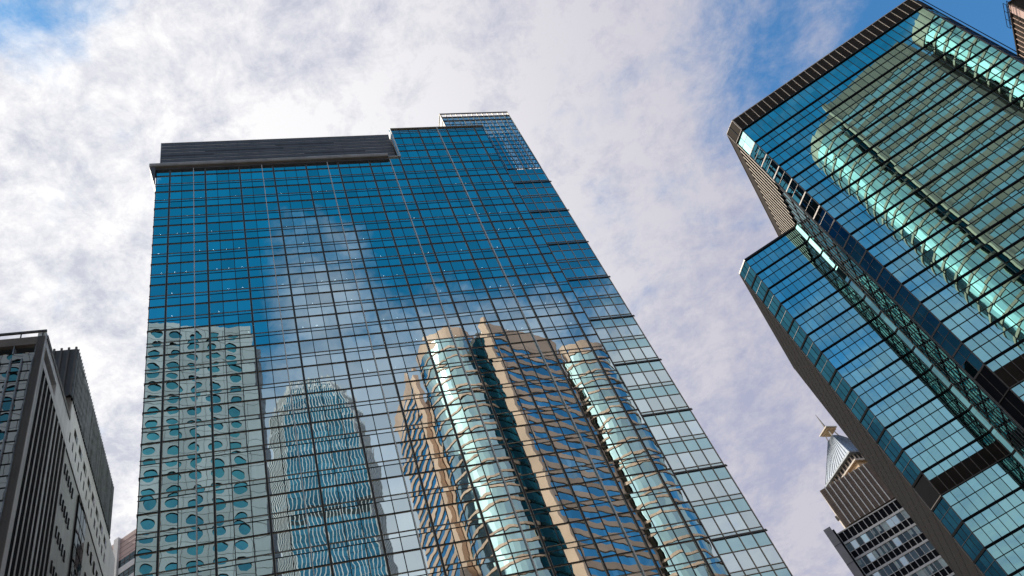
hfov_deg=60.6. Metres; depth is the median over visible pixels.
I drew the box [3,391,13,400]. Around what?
window pane
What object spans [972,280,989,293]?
window pane
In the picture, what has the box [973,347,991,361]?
window pane
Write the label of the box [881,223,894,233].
window pane
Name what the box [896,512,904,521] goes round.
window pane
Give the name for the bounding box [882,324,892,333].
window pane
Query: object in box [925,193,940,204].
window pane
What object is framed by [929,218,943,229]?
window pane
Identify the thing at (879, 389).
window pane
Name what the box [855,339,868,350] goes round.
window pane
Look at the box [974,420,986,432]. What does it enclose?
window pane
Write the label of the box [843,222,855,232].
window pane
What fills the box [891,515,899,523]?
window pane
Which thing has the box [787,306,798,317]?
window pane
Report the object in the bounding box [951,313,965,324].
window pane
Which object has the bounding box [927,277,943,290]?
window pane
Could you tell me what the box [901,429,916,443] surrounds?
window pane
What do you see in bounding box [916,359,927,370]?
window pane
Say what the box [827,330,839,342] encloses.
window pane
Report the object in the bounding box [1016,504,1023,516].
window pane
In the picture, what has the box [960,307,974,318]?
window pane
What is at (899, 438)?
window pane
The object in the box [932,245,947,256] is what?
window pane
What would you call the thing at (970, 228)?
window pane
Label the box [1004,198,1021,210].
window pane
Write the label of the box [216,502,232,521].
window pane
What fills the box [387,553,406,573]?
window pane
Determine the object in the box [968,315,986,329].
window pane
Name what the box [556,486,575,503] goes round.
window pane
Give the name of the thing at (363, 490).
window pane
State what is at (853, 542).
window pane
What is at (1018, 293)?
window pane
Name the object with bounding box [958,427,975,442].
window pane
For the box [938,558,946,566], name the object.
window pane
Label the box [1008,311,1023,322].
window pane
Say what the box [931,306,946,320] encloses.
window pane
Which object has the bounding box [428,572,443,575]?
window pane
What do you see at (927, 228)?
window pane
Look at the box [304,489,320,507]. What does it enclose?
window pane
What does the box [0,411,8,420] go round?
window pane
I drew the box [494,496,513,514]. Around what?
window pane
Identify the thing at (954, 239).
window pane
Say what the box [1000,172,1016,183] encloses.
window pane
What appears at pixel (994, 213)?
window pane
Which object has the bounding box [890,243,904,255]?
window pane
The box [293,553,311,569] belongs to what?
window pane
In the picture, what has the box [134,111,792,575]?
glass office tower
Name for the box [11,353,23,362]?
window pane
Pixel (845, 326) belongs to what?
window pane
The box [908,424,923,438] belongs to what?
window pane
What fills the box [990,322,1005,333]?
window pane
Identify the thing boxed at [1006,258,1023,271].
window pane
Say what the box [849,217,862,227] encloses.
window pane
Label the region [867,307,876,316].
window pane
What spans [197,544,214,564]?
window pane
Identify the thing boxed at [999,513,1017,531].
window pane
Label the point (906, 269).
window pane
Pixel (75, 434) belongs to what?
window
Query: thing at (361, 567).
window pane
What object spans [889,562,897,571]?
window pane
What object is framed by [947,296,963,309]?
window pane
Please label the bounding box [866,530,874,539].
window pane
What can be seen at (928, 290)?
window pane
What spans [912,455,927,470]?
window pane
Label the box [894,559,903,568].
window pane
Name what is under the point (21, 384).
window pane
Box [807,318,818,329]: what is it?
window pane
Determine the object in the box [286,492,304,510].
window pane
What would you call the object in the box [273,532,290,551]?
window pane
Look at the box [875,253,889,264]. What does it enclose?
window pane
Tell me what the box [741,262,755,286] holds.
corner window
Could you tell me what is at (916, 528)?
window pane
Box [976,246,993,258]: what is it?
window pane
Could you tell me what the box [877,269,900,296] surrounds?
corner window
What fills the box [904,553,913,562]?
window pane
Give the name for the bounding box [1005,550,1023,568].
window pane
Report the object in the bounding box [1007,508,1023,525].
window pane
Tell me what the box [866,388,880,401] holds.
window pane
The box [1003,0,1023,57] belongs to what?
brown tower
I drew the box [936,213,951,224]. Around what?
window pane
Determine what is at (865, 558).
window pane
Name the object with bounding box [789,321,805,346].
corner window
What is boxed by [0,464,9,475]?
window pane
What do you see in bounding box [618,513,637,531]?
window pane
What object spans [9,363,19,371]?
window pane
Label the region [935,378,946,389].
window pane
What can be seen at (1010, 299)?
window pane
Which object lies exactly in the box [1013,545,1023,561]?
window pane
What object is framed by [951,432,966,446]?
window pane
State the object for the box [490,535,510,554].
window pane
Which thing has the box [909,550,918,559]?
window pane
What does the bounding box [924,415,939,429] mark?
window pane
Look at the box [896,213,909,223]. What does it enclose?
window pane
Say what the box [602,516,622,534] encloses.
window pane
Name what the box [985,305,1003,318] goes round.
window pane
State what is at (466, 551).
window pane
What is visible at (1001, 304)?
window pane
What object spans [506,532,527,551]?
window pane
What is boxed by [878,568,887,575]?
window pane
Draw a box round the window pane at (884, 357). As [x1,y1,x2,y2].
[878,352,892,364]
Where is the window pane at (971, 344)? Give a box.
[964,338,978,350]
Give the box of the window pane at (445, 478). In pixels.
[436,469,454,486]
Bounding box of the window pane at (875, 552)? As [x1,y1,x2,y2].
[872,549,880,558]
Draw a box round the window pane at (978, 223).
[972,219,988,230]
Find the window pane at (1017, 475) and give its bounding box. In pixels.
[1009,468,1023,484]
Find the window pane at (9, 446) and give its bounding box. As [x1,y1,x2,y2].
[3,441,14,452]
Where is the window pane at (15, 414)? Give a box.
[10,410,20,419]
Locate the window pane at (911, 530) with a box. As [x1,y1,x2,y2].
[908,528,917,536]
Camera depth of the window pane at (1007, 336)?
91.97 m
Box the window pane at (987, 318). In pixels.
[977,310,994,324]
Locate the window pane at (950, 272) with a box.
[943,267,959,279]
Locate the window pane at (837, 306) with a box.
[832,302,844,312]
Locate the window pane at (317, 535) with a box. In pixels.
[309,526,326,545]
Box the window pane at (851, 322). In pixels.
[847,318,859,329]
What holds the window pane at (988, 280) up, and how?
in the glass office tower at (881, 159)
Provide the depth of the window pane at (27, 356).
67.38 m
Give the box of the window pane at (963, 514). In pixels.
[952,502,969,519]
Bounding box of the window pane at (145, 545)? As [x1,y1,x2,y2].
[136,537,156,553]
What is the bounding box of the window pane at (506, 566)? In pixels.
[498,559,516,574]
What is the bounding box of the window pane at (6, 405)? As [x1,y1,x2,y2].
[0,401,11,410]
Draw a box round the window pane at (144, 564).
[135,553,155,575]
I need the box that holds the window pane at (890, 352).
[885,348,899,360]
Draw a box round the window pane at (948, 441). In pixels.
[943,436,959,451]
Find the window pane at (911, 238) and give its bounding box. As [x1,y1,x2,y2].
[905,233,920,245]
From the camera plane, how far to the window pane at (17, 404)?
63.41 m
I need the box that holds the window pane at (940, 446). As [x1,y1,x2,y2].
[935,441,951,456]
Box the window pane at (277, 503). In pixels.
[270,494,286,512]
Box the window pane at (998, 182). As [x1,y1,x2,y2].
[992,177,1007,189]
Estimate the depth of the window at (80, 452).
78.19 m
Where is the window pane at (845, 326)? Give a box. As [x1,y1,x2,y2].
[840,322,853,333]
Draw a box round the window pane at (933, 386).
[928,381,942,394]
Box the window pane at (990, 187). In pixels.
[984,183,999,194]
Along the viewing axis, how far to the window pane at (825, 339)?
117.17 m
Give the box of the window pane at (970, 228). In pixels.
[964,224,980,236]
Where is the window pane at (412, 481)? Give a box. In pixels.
[404,474,421,491]
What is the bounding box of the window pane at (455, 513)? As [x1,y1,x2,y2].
[445,504,465,522]
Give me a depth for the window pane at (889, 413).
106.50 m
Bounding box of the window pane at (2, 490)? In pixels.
[0,488,4,499]
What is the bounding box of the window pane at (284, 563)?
[275,556,293,572]
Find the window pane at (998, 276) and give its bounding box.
[989,269,1007,282]
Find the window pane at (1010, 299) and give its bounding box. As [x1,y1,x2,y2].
[1002,293,1021,307]
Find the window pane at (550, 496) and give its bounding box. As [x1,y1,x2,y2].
[541,489,560,506]
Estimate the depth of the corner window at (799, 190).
120.24 m
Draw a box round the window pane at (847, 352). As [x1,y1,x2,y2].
[842,347,854,359]
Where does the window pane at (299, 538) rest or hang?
in the glass office tower at (420, 351)
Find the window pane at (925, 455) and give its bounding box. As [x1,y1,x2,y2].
[919,451,935,465]
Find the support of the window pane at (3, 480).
in the office block at (56, 493)
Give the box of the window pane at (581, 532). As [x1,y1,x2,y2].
[570,521,590,540]
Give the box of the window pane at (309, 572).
[295,569,312,575]
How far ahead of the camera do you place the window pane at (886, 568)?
200.98 m
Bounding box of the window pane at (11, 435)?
[5,431,16,441]
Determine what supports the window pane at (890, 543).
in the spired tower at (881, 534)
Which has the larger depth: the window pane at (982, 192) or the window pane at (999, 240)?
the window pane at (982, 192)
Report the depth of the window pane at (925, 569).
196.58 m
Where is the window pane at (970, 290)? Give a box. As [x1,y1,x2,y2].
[964,285,981,298]
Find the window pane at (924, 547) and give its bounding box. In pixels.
[920,543,929,553]
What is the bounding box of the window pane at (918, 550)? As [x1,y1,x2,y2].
[915,547,924,556]
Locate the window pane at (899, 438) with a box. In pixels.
[893,433,908,447]
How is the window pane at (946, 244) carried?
in the glass office tower at (881, 159)
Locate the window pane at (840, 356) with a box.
[835,352,848,363]
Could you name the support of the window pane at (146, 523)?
in the glass office tower at (420, 351)
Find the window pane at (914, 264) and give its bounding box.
[908,260,923,272]
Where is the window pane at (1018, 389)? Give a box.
[1011,384,1023,395]
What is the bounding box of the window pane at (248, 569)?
[236,562,255,575]
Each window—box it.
[74,430,77,443]
[79,445,81,461]
[83,462,86,476]
[738,131,753,153]
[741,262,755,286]
[750,144,765,165]
[752,276,767,300]
[762,155,777,177]
[764,291,779,315]
[774,167,790,190]
[776,305,792,330]
[787,180,804,203]
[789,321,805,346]
[800,193,818,217]
[802,337,819,363]
[814,207,833,231]
[816,354,834,382]
[829,221,848,246]
[830,372,849,400]
[844,236,865,263]
[845,390,866,420]
[860,252,881,279]
[861,409,883,440]
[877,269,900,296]
[878,430,900,462]
[894,286,919,315]
[895,451,919,484]
[913,304,938,335]
[927,8,947,17]
[933,324,960,355]
[933,498,960,533]
[945,18,963,26]
[954,344,982,377]
[954,523,982,560]
[961,27,981,36]
[975,550,1006,575]
[977,36,999,46]
[996,47,1017,56]
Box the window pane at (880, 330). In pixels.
[876,326,889,337]
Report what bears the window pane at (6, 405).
in the office block at (56, 493)
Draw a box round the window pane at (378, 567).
[369,556,387,575]
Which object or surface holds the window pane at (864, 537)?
in the spired tower at (881, 534)
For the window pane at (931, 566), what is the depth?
196.37 m
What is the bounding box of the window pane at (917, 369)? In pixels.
[909,362,923,374]
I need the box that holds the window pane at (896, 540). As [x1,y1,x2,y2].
[892,537,901,546]
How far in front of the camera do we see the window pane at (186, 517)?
74.92 m
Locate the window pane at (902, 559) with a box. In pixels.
[899,556,908,565]
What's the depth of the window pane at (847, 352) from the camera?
114.37 m
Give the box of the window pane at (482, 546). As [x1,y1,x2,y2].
[473,538,492,558]
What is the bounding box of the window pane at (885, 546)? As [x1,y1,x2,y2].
[882,543,890,552]
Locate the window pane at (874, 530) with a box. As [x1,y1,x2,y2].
[871,527,879,536]
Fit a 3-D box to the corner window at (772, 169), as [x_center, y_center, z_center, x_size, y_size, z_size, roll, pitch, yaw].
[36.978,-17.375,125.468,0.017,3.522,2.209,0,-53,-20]
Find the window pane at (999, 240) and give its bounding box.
[993,236,1009,248]
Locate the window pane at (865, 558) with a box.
[861,555,870,564]
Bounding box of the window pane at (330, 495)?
[322,486,338,504]
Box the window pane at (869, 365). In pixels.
[864,361,877,373]
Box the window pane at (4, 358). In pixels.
[0,354,12,363]
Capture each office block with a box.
[0,329,114,575]
[739,225,1023,575]
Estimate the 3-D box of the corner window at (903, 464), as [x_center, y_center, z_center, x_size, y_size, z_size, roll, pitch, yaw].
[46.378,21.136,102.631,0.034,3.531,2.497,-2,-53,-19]
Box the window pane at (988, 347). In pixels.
[981,342,999,356]
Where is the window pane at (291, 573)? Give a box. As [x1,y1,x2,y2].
[277,572,293,575]
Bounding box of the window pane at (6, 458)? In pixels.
[1,453,11,463]
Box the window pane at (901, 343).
[899,341,909,351]
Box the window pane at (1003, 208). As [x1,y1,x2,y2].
[996,203,1012,215]
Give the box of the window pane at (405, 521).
[395,512,414,530]
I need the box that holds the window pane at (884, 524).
[881,521,889,530]
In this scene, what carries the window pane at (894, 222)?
in the glass office tower at (881, 159)
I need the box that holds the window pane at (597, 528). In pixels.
[587,518,607,537]
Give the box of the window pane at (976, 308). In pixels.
[968,302,982,313]
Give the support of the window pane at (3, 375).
in the office block at (56, 493)
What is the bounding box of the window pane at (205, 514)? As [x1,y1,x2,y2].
[197,505,213,524]
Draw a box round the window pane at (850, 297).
[845,294,857,304]
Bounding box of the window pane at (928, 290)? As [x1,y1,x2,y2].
[919,283,935,295]
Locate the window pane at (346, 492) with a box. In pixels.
[338,484,356,502]
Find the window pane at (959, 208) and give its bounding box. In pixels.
[952,203,968,214]
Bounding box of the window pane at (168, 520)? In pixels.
[160,510,176,530]
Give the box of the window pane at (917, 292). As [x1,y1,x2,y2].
[911,288,926,300]
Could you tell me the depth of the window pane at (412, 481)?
80.45 m
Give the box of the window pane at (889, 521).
[886,518,894,526]
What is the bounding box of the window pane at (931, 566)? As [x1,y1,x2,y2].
[928,563,937,573]
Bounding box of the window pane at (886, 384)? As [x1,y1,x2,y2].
[880,380,894,392]
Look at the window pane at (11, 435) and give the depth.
61.03 m
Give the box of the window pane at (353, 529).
[344,520,362,539]
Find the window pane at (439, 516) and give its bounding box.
[430,506,448,525]
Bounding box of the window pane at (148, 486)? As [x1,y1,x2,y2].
[139,477,158,495]
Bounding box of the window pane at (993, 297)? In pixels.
[985,291,1000,302]
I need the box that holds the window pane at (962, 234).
[956,229,972,241]
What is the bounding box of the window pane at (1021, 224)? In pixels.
[1018,220,1023,228]
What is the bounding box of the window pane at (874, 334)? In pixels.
[869,330,882,342]
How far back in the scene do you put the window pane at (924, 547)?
199.56 m
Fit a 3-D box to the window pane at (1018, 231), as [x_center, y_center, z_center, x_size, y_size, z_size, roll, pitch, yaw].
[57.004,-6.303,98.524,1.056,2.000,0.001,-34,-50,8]
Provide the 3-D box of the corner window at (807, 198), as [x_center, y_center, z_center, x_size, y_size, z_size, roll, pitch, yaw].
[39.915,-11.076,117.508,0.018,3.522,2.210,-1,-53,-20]
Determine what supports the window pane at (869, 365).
in the glass office block at (943, 458)
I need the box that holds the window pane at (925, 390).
[920,385,935,399]
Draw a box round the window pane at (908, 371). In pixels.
[902,366,916,379]
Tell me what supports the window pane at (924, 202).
in the glass office tower at (881, 159)
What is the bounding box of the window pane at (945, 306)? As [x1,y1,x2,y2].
[939,301,955,314]
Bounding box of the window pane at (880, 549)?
[877,546,885,555]
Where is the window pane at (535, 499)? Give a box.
[526,491,545,508]
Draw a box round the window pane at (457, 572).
[446,568,463,575]
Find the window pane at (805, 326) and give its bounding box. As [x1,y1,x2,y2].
[801,322,812,333]
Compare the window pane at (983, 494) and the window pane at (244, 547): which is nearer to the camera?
the window pane at (244, 547)
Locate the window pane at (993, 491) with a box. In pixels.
[984,483,1002,499]
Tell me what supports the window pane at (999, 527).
in the glass office block at (943, 458)
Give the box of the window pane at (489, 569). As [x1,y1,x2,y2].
[480,562,498,575]
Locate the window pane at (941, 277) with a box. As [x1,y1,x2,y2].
[935,272,951,285]
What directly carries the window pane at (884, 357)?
in the glass office block at (943, 458)
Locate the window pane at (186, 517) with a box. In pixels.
[178,508,195,527]
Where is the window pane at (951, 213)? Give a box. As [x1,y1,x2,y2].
[944,208,959,219]
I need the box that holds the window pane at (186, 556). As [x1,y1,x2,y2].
[178,547,195,567]
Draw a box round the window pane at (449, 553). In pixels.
[440,544,459,564]
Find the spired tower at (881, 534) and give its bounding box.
[816,416,955,575]
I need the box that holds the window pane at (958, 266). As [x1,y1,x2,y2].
[951,262,968,274]
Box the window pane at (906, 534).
[903,531,911,539]
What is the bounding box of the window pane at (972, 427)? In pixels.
[966,422,983,437]
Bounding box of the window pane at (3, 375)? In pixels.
[0,373,5,381]
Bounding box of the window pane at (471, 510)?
[462,501,480,519]
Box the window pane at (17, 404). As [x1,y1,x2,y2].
[12,399,23,409]
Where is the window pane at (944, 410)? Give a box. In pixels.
[939,406,954,420]
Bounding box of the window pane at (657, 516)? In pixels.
[647,508,668,526]
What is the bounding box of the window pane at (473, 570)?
[463,565,481,575]
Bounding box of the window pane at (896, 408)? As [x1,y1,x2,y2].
[890,404,905,417]
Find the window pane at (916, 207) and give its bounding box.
[910,203,925,213]
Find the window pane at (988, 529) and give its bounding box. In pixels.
[981,523,1000,540]
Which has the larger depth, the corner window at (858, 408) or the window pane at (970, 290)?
the corner window at (858, 408)
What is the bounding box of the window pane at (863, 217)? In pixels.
[856,212,870,223]
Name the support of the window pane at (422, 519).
in the glass office tower at (420, 351)
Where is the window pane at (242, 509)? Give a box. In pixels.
[233,500,250,518]
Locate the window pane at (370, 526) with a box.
[361,517,379,536]
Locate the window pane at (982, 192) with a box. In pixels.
[976,188,991,199]
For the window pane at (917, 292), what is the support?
in the glass office tower at (881, 159)
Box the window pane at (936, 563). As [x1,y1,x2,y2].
[933,560,942,570]
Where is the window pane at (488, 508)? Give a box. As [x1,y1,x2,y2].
[479,499,497,516]
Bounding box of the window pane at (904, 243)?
[898,238,912,250]
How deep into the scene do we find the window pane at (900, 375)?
108.60 m
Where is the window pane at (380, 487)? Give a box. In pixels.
[372,479,389,496]
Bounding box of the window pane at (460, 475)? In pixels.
[451,467,469,484]
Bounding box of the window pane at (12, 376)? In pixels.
[7,372,17,380]
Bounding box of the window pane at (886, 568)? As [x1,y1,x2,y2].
[884,565,892,574]
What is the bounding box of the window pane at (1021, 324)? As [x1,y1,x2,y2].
[1017,320,1023,329]
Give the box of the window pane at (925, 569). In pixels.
[922,566,931,575]
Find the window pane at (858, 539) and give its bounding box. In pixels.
[856,536,863,545]
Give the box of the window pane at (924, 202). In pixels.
[918,198,932,209]
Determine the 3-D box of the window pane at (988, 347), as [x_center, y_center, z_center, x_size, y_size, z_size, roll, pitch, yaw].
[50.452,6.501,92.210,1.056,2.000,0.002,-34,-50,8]
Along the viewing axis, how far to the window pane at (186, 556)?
71.82 m
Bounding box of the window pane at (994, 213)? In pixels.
[988,209,1005,220]
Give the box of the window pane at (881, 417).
[876,412,890,426]
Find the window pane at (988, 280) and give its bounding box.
[981,275,998,288]
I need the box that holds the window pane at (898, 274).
[893,270,907,282]
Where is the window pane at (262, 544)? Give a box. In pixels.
[254,535,271,555]
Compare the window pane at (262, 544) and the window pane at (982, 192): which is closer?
the window pane at (262, 544)
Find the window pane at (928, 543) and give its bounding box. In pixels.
[925,541,934,549]
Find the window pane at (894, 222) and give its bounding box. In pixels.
[888,217,902,228]
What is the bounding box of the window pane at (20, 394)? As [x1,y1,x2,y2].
[15,390,24,398]
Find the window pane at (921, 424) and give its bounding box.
[916,419,931,434]
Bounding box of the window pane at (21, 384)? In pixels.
[17,380,26,389]
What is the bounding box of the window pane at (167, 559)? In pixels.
[159,550,176,571]
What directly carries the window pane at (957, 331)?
in the glass office tower at (881, 159)
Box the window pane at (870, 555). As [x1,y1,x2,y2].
[866,552,875,561]
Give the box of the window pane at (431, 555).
[422,547,441,567]
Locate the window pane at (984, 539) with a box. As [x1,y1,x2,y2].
[973,528,991,545]
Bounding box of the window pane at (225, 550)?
[217,540,234,561]
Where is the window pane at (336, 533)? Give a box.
[327,523,345,542]
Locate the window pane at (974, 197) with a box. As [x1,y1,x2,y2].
[968,193,984,204]
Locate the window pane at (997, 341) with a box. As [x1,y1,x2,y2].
[990,336,1009,351]
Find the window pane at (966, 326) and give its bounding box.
[959,321,977,334]
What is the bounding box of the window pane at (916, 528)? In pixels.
[913,525,921,533]
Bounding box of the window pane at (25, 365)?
[21,362,30,370]
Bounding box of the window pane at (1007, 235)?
[1001,230,1018,242]
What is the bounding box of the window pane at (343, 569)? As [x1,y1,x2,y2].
[333,562,351,575]
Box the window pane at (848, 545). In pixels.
[846,542,853,551]
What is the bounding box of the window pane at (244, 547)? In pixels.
[235,537,253,558]
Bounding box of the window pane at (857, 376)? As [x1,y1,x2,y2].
[850,369,863,382]
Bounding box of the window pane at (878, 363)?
[871,357,885,369]
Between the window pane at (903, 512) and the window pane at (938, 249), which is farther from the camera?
the window pane at (903, 512)
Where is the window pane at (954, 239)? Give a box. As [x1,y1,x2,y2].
[948,234,964,246]
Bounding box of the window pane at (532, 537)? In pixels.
[523,529,542,548]
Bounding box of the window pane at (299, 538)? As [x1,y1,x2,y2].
[290,529,309,548]
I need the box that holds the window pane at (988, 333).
[981,327,996,339]
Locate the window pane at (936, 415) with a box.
[931,410,946,424]
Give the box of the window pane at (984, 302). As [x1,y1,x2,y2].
[976,297,991,308]
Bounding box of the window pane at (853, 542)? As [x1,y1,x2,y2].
[851,539,858,548]
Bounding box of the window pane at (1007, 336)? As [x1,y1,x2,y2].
[999,331,1018,345]
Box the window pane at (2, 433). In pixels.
[0,432,4,441]
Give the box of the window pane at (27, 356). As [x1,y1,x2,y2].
[23,352,33,360]
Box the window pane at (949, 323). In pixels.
[942,318,956,329]
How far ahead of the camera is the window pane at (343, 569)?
72.40 m
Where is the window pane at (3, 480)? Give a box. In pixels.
[0,476,7,487]
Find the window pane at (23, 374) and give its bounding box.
[19,371,28,379]
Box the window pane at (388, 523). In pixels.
[379,515,397,533]
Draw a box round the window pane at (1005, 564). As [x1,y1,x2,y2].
[996,555,1015,573]
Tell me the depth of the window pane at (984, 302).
95.70 m
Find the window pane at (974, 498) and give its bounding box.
[968,493,985,509]
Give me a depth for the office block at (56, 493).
68.14 m
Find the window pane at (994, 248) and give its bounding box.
[984,241,1001,253]
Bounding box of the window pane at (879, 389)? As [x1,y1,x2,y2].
[874,384,887,396]
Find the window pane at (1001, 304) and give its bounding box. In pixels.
[994,299,1012,313]
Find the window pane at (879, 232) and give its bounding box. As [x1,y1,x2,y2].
[873,227,887,238]
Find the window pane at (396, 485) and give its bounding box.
[388,477,405,494]
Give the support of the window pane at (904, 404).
in the glass office block at (943, 458)
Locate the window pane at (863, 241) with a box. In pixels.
[858,237,872,248]
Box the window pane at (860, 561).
[856,558,865,567]
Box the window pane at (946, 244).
[940,240,955,251]
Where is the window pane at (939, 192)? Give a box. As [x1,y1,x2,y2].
[933,188,948,199]
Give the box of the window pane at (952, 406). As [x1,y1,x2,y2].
[946,401,962,415]
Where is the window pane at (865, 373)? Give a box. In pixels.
[857,365,871,377]
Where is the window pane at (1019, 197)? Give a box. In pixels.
[1012,193,1023,204]
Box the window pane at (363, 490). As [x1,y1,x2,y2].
[355,482,372,499]
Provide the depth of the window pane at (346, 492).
78.74 m
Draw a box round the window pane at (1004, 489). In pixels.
[992,478,1011,494]
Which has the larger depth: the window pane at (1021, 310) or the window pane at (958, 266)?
the window pane at (958, 266)
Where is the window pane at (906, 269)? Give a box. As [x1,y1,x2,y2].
[900,265,915,277]
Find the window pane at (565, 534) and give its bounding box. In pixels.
[554,524,575,543]
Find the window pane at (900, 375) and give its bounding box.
[895,371,909,383]
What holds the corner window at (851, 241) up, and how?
in the glass office tower at (881, 159)
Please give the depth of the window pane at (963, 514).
96.01 m
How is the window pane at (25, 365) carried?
in the office block at (56, 493)
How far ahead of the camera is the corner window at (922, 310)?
98.88 m
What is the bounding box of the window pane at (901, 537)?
[897,534,906,542]
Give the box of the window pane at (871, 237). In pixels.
[865,232,879,243]
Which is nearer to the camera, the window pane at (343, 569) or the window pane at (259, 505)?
the window pane at (343, 569)
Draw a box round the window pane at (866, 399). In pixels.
[859,393,873,405]
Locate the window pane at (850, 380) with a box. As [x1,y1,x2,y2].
[844,374,856,386]
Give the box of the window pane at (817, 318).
[813,314,824,325]
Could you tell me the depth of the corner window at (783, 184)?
122.85 m
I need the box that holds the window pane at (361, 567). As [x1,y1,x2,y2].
[350,559,370,575]
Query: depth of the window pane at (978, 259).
99.32 m
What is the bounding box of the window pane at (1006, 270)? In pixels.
[997,264,1015,277]
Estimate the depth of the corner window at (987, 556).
92.24 m
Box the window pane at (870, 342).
[862,335,875,346]
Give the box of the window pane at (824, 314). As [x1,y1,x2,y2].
[819,310,831,321]
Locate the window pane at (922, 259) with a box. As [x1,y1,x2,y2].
[916,255,931,267]
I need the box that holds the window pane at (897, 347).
[892,343,906,356]
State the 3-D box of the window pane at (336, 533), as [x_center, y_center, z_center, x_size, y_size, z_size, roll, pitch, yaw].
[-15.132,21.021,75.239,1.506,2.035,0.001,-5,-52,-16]
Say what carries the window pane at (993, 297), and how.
in the glass office tower at (881, 159)
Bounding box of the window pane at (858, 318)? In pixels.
[853,314,866,324]
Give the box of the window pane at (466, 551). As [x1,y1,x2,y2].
[456,541,476,561]
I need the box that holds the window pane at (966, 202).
[960,198,976,209]
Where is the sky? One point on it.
(628, 108)
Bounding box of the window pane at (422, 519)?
[413,509,430,527]
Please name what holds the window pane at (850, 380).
in the glass office block at (943, 458)
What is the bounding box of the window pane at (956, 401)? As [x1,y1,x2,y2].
[954,399,966,410]
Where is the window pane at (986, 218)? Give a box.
[980,214,996,225]
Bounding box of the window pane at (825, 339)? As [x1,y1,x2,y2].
[820,335,832,346]
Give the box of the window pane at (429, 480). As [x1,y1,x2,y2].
[421,472,438,488]
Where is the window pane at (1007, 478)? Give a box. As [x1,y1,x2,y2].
[1001,473,1019,489]
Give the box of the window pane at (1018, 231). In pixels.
[1009,225,1023,237]
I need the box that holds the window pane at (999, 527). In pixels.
[990,518,1008,535]
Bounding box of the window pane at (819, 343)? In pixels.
[814,339,826,350]
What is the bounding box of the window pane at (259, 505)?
[251,497,267,515]
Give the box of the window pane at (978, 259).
[968,251,984,264]
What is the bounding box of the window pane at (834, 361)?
[828,356,841,367]
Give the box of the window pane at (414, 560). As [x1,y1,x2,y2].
[404,550,424,570]
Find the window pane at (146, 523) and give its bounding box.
[137,513,157,533]
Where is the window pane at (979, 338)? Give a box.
[972,333,987,345]
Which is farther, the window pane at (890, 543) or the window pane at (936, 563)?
the window pane at (890, 543)
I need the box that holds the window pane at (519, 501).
[511,494,528,511]
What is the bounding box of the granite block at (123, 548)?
[112,529,135,575]
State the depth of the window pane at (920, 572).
197.02 m
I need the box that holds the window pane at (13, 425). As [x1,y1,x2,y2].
[8,420,18,430]
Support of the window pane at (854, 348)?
in the glass office block at (943, 458)
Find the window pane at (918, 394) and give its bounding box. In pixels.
[913,390,927,403]
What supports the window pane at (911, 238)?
in the glass office tower at (881, 159)
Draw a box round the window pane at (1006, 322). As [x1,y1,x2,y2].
[999,316,1014,328]
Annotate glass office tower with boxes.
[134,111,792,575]
[727,0,1023,458]
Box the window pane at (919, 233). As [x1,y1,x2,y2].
[913,228,928,239]
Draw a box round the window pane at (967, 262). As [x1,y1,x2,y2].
[960,257,976,269]
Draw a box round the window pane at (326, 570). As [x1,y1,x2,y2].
[314,566,331,575]
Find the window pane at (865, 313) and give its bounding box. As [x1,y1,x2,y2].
[860,309,873,320]
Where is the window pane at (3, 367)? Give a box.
[0,364,8,372]
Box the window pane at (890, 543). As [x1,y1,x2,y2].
[887,540,896,549]
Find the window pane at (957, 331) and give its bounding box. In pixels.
[951,326,968,340]
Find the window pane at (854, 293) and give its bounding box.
[852,291,860,300]
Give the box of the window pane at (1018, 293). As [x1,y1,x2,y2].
[1012,288,1023,302]
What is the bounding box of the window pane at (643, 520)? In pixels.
[633,510,653,528]
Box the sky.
[0,0,1016,575]
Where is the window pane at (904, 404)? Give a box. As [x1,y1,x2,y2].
[898,399,912,412]
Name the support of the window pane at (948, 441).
in the glass office block at (943, 458)
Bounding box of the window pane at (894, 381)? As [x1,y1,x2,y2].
[888,375,902,388]
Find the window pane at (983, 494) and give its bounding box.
[976,488,994,504]
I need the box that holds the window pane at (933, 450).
[927,446,943,460]
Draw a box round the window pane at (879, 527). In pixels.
[876,524,884,533]
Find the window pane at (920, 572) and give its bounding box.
[917,570,925,575]
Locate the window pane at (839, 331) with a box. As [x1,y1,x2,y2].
[834,326,846,337]
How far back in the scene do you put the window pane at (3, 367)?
66.18 m
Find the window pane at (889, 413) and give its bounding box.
[883,408,898,421]
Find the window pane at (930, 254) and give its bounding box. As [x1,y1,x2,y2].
[924,250,939,261]
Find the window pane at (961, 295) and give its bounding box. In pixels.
[955,291,972,304]
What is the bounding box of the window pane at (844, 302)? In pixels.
[839,297,851,308]
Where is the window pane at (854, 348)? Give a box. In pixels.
[849,343,861,355]
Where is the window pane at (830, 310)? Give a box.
[826,306,838,316]
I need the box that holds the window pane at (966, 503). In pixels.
[960,498,977,514]
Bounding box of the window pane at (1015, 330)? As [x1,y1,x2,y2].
[1008,325,1023,339]
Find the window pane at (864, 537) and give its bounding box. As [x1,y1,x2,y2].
[861,533,869,542]
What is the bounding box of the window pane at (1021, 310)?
[1016,306,1023,316]
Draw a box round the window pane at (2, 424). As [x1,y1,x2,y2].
[0,421,6,431]
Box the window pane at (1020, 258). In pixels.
[1015,253,1023,264]
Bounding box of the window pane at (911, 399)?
[905,394,920,408]
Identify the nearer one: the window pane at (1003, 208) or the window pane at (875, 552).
the window pane at (1003, 208)
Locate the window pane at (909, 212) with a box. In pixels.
[903,208,917,219]
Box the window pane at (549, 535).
[540,527,559,545]
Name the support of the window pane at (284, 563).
in the glass office tower at (420, 351)
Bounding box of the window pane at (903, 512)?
[901,510,909,518]
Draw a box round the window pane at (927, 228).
[921,223,935,234]
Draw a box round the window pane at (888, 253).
[882,248,896,259]
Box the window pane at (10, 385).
[5,381,15,390]

